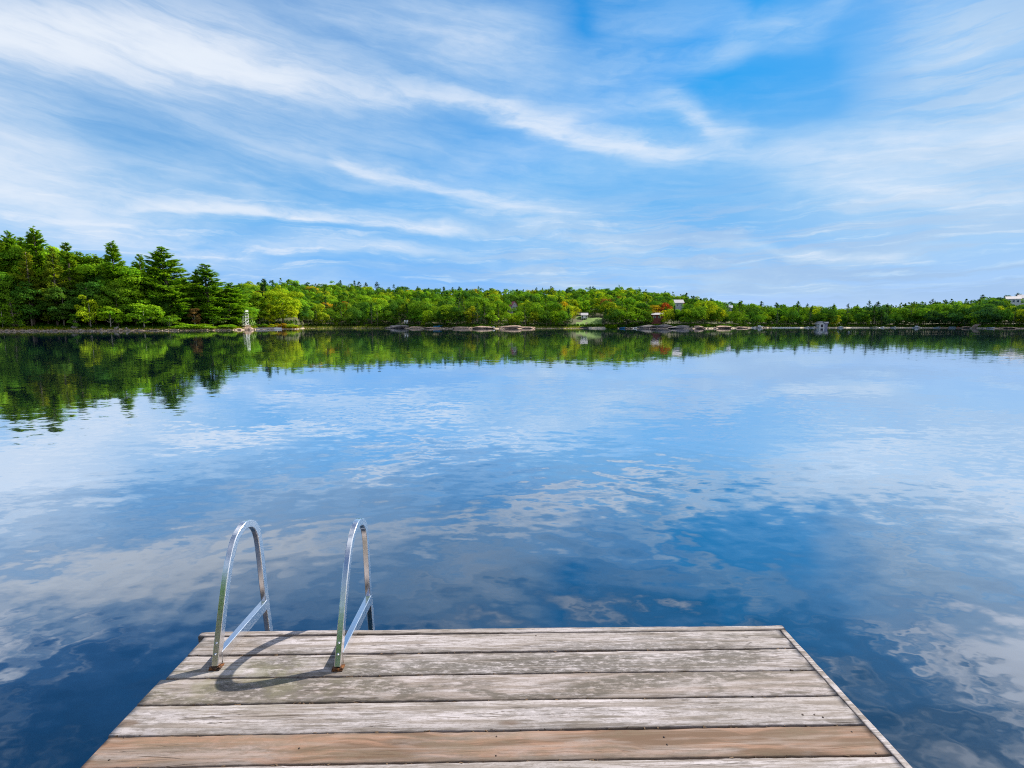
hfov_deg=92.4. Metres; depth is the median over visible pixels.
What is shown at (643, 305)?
broadleaf tree
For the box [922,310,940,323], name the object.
broadleaf tree
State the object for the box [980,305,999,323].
broadleaf tree
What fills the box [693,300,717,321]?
broadleaf tree
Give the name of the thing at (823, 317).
broadleaf tree
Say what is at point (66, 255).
pine tree
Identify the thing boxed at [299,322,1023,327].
undergrowth
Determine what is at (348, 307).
broadleaf tree
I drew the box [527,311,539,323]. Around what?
broadleaf tree
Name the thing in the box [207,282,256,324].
pine tree
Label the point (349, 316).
broadleaf tree
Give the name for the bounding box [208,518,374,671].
dock ladder
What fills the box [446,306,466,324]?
broadleaf tree
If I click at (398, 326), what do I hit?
rock outcrop
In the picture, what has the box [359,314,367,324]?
broadleaf tree
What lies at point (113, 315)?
young tree
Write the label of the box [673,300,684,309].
grey house
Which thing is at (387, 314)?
broadleaf tree
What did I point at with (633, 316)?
broadleaf tree
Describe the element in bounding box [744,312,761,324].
broadleaf tree
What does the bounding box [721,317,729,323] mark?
broadleaf tree
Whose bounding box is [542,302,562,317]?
broadleaf tree
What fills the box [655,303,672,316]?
broadleaf tree
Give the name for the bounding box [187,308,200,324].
young tree
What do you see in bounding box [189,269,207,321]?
pine tree
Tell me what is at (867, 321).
broadleaf tree
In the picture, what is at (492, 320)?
broadleaf tree
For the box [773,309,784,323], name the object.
broadleaf tree
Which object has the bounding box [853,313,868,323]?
broadleaf tree
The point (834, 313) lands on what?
broadleaf tree
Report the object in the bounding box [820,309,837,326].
broadleaf tree
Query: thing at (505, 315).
broadleaf tree
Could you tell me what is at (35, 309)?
broadleaf tree
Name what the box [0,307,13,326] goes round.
young tree
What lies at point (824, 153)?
sky
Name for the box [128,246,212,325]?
pine tree
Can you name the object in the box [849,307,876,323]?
broadleaf tree
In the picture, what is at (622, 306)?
pine tree
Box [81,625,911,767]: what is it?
dock
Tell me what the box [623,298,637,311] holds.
broadleaf tree
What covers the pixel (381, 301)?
broadleaf tree
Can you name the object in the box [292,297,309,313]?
broadleaf tree
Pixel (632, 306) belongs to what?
broadleaf tree
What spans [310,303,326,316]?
broadleaf tree
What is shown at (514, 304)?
cottage
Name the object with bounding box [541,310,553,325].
broadleaf tree
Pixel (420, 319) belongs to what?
broadleaf tree
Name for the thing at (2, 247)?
pine tree
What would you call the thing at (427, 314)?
broadleaf tree
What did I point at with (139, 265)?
pine tree
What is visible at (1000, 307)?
broadleaf tree
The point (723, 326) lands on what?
rock outcrop
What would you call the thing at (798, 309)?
pine tree
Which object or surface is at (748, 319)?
broadleaf tree
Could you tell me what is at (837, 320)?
broadleaf tree
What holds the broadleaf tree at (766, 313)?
on the shore land
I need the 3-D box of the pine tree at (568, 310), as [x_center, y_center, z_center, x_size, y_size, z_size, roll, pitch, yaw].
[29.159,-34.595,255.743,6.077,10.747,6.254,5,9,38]
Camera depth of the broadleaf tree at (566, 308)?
262.61 m
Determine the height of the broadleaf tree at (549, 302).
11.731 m
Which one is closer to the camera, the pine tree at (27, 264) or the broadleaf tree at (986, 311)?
the pine tree at (27, 264)
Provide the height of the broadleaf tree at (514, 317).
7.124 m
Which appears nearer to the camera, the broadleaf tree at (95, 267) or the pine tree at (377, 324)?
the broadleaf tree at (95, 267)
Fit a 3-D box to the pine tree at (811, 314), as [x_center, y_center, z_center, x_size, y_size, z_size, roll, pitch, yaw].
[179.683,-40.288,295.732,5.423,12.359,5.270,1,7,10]
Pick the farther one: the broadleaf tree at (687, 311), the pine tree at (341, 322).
the pine tree at (341, 322)
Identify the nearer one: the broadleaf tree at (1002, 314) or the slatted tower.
the slatted tower
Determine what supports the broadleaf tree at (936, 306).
on the shore land
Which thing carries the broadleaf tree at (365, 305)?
on the shore land
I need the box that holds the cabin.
[651,313,662,323]
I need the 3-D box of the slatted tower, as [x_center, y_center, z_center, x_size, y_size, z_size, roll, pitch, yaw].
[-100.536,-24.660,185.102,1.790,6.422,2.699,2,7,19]
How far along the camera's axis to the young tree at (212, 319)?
174.70 m
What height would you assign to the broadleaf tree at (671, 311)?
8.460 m
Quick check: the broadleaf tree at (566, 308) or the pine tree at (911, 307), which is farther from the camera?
the pine tree at (911, 307)
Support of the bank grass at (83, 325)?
on the shore land
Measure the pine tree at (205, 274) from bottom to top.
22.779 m
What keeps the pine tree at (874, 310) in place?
on the shore land
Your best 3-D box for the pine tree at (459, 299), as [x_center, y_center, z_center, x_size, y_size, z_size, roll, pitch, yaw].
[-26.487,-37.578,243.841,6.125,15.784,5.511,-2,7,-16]
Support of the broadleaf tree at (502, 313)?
on the shore land
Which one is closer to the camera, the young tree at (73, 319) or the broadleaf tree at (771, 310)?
the young tree at (73, 319)
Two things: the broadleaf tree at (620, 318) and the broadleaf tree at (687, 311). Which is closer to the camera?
the broadleaf tree at (687, 311)
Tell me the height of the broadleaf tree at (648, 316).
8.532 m
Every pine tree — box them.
[0,230,39,321]
[0,236,12,320]
[14,252,46,324]
[15,226,57,319]
[38,248,72,325]
[52,242,88,322]
[99,240,126,324]
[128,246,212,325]
[134,254,145,273]
[184,263,239,323]
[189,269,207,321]
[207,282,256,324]
[258,279,270,307]
[312,306,320,324]
[337,305,344,324]
[368,305,373,322]
[373,306,381,325]
[454,292,463,322]
[458,295,466,320]
[459,304,467,323]
[472,303,482,323]
[479,302,491,323]
[495,304,502,323]
[521,304,528,324]
[562,307,572,324]
[602,308,607,323]
[617,296,627,320]
[641,296,652,319]
[736,301,747,323]
[773,310,778,324]
[795,301,801,323]
[806,307,813,324]
[870,305,878,323]
[877,309,885,324]
[883,303,889,323]
[905,304,914,324]
[1008,307,1019,324]
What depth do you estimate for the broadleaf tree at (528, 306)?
252.18 m
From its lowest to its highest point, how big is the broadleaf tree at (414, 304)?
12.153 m
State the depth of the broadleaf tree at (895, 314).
293.31 m
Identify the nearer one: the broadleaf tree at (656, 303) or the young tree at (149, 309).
the young tree at (149, 309)
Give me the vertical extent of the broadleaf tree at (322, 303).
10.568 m
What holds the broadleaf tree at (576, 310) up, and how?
on the shore land
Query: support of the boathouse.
on the shore land
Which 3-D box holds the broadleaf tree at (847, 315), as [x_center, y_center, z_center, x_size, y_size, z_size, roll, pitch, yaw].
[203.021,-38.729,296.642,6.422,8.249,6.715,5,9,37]
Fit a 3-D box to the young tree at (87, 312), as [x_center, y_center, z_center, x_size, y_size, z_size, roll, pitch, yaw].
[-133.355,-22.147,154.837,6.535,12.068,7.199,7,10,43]
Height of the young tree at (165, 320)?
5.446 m
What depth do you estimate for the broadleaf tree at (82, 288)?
156.75 m
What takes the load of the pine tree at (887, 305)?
on the shore land
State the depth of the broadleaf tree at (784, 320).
299.47 m
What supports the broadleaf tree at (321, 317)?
on the shore land
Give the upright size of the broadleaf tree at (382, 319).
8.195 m
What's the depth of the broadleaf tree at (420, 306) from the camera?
252.01 m
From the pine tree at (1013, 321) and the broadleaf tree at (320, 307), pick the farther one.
the broadleaf tree at (320, 307)
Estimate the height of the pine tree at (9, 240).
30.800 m
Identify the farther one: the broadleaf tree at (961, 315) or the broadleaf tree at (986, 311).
the broadleaf tree at (961, 315)
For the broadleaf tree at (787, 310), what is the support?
on the shore land
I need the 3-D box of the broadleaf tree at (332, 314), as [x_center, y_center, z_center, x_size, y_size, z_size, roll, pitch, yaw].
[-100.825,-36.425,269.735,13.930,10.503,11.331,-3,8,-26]
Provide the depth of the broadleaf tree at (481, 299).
260.47 m
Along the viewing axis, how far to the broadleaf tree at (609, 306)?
258.97 m
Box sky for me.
[0,0,1023,309]
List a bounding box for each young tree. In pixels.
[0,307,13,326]
[66,314,80,326]
[74,294,101,326]
[96,306,125,326]
[122,299,165,326]
[157,314,180,325]
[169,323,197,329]
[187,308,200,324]
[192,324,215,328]
[202,314,222,325]
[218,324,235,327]
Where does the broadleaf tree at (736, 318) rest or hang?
on the shore land
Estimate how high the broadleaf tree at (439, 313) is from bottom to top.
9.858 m
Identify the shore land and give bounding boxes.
[0,308,1023,330]
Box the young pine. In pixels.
[0,297,25,328]
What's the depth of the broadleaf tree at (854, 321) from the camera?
296.39 m
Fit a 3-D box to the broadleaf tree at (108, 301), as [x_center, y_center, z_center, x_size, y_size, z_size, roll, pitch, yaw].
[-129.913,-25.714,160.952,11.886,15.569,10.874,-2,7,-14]
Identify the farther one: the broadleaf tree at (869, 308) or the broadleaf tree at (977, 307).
the broadleaf tree at (869, 308)
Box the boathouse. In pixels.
[814,321,824,327]
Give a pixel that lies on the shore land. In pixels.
(597, 315)
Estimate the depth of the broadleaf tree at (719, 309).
251.02 m
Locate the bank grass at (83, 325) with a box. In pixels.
[0,319,301,329]
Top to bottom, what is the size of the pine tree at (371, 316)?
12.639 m
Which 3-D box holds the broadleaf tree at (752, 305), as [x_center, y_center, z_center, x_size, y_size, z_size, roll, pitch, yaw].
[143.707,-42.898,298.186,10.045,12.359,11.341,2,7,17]
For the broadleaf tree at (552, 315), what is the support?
on the shore land
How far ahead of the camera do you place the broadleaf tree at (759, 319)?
287.17 m
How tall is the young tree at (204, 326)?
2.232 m
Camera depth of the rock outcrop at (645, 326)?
242.00 m
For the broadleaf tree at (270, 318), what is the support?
on the shore land
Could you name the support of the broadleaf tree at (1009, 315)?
on the shore land
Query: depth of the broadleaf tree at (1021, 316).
245.23 m
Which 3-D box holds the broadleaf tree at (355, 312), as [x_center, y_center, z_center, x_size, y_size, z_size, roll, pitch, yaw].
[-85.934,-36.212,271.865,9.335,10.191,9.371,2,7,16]
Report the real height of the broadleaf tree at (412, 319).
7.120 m
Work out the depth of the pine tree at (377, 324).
272.84 m
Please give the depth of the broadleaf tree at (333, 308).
280.30 m
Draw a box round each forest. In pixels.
[0,244,1023,325]
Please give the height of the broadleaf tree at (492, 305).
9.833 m
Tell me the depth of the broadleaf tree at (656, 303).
259.20 m
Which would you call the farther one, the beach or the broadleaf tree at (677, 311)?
the beach
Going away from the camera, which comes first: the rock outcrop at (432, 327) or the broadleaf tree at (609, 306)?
the rock outcrop at (432, 327)
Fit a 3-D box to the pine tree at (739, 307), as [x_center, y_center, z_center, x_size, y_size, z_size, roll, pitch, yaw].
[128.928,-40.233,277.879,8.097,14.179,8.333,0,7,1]
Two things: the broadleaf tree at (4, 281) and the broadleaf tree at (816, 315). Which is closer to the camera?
the broadleaf tree at (4, 281)
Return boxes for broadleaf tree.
[0,271,20,325]
[7,281,49,326]
[41,286,80,325]
[64,281,103,325]
[75,253,106,289]
[90,282,133,325]
[104,266,162,325]
[248,292,271,324]
[259,288,303,322]
[262,303,275,324]
[290,304,310,320]
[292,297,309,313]
[297,306,313,323]
[309,303,318,318]
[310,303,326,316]
[313,312,329,323]
[319,308,340,323]
[321,302,334,314]
[322,302,344,318]
[336,302,358,317]
[340,312,355,324]
[345,304,365,315]
[349,309,365,324]
[357,302,373,319]
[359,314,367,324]
[364,306,381,320]
[368,304,384,318]
[375,300,390,310]
[375,313,386,324]
[376,303,390,317]
[383,310,399,323]
[388,298,403,310]
[388,302,403,316]
[393,305,405,321]
[396,299,415,321]
[405,301,423,322]
[406,312,417,323]
[410,300,430,314]
[411,309,423,324]
[421,314,428,324]
[422,310,438,323]
[425,306,449,323]
[427,306,437,322]
[432,300,451,305]
[436,308,453,323]
[438,304,463,324]
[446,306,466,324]
[464,306,479,323]
[467,301,492,319]
[472,297,488,305]
[484,310,498,323]
[490,303,501,317]
[490,303,508,318]
[495,299,511,312]
[499,313,515,323]
[506,313,518,323]
[508,301,540,320]
[511,311,523,324]
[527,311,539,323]
[530,308,548,321]
[541,301,553,314]
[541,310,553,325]
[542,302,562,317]
[547,310,559,323]
[553,310,570,324]
[555,305,573,322]
[569,305,580,321]
[598,300,612,319]
[602,302,628,319]
[603,308,621,323]
[607,300,624,312]
[609,309,629,323]
[622,307,647,324]
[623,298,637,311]
[624,305,640,321]
[634,303,650,323]
[639,310,653,324]
[647,305,660,315]
[650,301,661,311]
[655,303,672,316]
[659,308,675,321]
[673,309,685,322]
[679,309,694,323]
[682,309,700,323]
[683,304,692,309]
[688,306,706,322]
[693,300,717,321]
[703,308,719,323]
[706,307,727,323]
[707,307,721,322]
[718,306,727,321]
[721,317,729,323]
[729,311,747,323]
[730,305,752,314]
[740,315,750,323]
[741,303,756,315]
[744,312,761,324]
[749,306,763,322]
[750,311,767,324]
[760,305,778,323]
[760,311,771,323]
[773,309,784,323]
[779,306,798,323]
[779,316,788,323]
[784,310,802,323]
[798,308,812,320]
[801,316,810,323]
[806,306,826,318]
[808,313,822,323]
[815,311,828,321]
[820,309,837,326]
[822,306,837,314]
[827,315,841,323]
[837,310,851,324]
[839,316,846,323]
[843,313,852,323]
[848,317,859,323]
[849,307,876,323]
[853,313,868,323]
[862,314,871,324]
[865,305,888,323]
[879,317,895,324]
[887,312,903,324]
[889,307,910,324]
[896,311,915,324]
[910,311,922,324]
[913,308,935,324]
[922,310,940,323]
[929,303,950,323]
[930,312,949,322]
[935,311,950,324]
[946,308,973,324]
[946,311,958,324]
[948,307,967,322]
[957,304,969,322]
[964,313,976,323]
[966,304,984,319]
[967,312,985,324]
[970,305,993,323]
[971,307,1002,325]
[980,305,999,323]
[982,310,1007,323]
[992,306,1006,323]
[995,309,1013,323]
[1011,309,1023,324]
[1018,312,1023,323]
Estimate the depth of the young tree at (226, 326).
173.87 m
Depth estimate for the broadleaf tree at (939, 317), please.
284.07 m
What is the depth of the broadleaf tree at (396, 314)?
272.27 m
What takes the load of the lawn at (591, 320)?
on the shore land
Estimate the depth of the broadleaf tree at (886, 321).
293.78 m
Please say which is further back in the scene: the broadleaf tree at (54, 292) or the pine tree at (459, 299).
the pine tree at (459, 299)
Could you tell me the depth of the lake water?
5.96 m
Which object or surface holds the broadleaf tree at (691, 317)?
on the shore land
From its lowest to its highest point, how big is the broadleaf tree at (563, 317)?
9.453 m
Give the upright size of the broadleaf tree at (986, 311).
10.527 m
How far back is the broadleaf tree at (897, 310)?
300.96 m
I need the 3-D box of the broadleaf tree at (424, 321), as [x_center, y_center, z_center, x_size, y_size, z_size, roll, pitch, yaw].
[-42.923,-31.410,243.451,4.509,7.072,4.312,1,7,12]
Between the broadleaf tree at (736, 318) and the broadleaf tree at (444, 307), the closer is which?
the broadleaf tree at (444, 307)
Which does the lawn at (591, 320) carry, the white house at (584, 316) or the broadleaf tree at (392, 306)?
the white house at (584, 316)
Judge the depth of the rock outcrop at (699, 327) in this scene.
228.49 m
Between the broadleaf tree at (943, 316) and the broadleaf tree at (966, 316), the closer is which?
the broadleaf tree at (966, 316)
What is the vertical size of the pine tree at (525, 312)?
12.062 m
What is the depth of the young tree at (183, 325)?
164.60 m
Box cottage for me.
[509,301,517,313]
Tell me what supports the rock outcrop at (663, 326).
on the shore land
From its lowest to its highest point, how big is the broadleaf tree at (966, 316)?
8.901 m
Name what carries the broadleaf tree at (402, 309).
on the shore land
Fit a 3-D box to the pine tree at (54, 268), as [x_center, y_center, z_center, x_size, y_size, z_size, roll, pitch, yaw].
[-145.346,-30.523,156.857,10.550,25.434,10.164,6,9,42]
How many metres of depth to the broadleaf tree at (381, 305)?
285.11 m
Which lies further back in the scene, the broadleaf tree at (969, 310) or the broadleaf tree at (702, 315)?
the broadleaf tree at (969, 310)
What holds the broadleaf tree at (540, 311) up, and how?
on the shore land
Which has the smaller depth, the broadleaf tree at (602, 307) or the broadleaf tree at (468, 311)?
the broadleaf tree at (468, 311)
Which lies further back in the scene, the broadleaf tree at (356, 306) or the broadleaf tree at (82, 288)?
the broadleaf tree at (356, 306)
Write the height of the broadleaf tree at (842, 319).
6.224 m
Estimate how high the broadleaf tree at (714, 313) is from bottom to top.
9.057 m
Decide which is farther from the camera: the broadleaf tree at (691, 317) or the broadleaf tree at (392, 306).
the broadleaf tree at (392, 306)
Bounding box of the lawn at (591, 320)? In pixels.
[576,316,601,326]
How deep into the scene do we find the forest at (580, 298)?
315.22 m
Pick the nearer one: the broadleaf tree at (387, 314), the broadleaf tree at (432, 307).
the broadleaf tree at (432, 307)
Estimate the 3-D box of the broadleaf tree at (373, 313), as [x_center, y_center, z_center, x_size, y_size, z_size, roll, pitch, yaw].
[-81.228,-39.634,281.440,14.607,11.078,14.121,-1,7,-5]
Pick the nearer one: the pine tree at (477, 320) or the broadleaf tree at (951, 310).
the pine tree at (477, 320)
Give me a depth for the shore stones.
158.92 m
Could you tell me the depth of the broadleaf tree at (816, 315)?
295.86 m
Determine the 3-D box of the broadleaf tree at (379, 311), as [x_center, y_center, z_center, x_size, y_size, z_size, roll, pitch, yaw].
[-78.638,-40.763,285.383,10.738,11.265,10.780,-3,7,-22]
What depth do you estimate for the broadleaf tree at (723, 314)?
253.18 m
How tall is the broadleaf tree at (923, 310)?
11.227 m
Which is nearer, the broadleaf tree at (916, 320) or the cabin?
the cabin
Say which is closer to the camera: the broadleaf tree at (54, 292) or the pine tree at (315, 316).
the broadleaf tree at (54, 292)
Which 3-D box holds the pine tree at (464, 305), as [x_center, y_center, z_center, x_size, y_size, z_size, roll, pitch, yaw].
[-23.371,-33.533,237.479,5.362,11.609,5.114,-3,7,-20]
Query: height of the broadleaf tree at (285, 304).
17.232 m
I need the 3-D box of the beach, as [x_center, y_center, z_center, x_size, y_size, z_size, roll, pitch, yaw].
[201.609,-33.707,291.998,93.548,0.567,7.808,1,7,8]
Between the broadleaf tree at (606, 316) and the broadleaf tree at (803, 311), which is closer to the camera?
the broadleaf tree at (606, 316)
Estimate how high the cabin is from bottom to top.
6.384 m
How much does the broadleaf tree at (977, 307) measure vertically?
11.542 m
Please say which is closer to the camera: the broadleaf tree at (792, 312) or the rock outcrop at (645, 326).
the rock outcrop at (645, 326)
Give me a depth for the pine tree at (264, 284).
234.35 m
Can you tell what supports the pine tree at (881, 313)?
on the shore land
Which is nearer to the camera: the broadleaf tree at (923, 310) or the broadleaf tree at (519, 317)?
the broadleaf tree at (519, 317)
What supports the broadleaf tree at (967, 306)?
on the shore land
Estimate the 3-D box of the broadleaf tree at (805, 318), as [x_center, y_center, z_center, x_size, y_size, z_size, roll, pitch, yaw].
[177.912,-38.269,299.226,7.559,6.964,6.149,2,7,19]
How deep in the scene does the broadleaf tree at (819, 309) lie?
305.36 m
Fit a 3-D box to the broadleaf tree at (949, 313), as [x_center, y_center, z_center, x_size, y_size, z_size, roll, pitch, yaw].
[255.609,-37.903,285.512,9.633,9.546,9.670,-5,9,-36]
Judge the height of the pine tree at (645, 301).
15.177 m
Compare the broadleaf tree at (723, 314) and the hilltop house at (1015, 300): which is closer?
the broadleaf tree at (723, 314)
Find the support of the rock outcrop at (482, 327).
on the shore land
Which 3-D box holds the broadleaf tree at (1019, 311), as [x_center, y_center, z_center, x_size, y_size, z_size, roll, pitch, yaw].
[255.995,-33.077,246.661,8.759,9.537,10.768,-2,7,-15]
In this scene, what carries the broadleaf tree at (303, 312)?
on the shore land
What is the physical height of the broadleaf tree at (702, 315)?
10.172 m
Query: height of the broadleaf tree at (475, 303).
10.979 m
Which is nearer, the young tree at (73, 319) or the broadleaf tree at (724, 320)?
the young tree at (73, 319)
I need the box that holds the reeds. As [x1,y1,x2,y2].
[298,324,616,328]
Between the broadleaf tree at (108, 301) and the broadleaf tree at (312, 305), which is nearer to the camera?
the broadleaf tree at (108, 301)
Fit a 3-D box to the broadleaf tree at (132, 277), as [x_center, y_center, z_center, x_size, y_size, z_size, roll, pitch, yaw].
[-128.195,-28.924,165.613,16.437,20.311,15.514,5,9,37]
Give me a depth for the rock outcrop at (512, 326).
235.39 m
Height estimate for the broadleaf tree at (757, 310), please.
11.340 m
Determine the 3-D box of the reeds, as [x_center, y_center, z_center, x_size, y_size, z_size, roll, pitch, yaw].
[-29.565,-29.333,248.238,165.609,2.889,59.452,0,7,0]
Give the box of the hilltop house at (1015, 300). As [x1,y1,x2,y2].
[1004,296,1021,304]
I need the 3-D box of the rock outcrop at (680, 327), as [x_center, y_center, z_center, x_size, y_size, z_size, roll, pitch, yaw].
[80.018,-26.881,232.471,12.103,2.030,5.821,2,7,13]
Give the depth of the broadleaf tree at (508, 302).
258.56 m
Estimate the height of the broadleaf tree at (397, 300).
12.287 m
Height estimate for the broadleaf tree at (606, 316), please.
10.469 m
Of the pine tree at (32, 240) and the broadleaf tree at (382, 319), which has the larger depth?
the broadleaf tree at (382, 319)
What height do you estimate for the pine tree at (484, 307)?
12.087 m
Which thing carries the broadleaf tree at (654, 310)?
on the shore land
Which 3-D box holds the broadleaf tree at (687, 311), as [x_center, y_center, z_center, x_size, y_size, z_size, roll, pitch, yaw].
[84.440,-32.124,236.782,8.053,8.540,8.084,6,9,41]
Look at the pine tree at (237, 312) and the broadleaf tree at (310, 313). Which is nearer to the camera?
the pine tree at (237, 312)
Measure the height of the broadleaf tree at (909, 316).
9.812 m
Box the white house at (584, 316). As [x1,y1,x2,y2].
[581,313,587,319]
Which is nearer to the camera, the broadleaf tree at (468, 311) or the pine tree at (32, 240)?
the pine tree at (32, 240)
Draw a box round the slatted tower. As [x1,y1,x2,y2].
[241,310,250,326]
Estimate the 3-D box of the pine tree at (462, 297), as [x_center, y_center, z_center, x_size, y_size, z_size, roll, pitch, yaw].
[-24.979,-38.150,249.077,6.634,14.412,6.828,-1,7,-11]
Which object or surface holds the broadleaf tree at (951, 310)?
on the shore land
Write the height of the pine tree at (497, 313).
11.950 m
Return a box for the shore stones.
[0,327,1000,330]
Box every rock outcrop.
[390,325,408,327]
[424,327,441,328]
[452,327,471,328]
[472,326,494,328]
[498,325,521,328]
[637,325,654,328]
[651,324,672,327]
[668,325,689,328]
[692,326,703,328]
[714,326,731,327]
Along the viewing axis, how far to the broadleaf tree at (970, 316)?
258.50 m
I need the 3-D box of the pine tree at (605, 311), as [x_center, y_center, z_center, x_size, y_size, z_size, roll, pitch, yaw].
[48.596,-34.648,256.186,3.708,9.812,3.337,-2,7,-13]
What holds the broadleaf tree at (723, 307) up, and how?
on the shore land
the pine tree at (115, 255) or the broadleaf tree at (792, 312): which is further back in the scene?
the broadleaf tree at (792, 312)
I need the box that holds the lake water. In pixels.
[0,328,1023,767]
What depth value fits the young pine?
148.46 m
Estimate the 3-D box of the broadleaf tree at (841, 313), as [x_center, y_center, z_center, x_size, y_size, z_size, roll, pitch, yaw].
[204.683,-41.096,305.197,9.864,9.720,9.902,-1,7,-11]
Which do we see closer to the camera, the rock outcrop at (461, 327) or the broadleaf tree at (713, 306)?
the rock outcrop at (461, 327)
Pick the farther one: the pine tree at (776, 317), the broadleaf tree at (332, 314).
the pine tree at (776, 317)
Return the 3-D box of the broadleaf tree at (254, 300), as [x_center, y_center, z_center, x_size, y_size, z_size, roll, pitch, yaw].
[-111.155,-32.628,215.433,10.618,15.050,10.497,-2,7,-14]
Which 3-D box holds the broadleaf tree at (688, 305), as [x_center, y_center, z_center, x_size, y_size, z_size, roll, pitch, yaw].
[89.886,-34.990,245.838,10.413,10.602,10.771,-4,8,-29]
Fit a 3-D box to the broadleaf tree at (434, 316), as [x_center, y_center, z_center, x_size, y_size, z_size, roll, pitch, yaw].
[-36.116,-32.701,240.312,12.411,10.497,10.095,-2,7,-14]
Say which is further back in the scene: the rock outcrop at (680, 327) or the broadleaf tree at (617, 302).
the broadleaf tree at (617, 302)
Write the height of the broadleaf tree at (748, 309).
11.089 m
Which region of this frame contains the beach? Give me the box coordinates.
[771,327,940,327]
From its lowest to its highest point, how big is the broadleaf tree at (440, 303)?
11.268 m

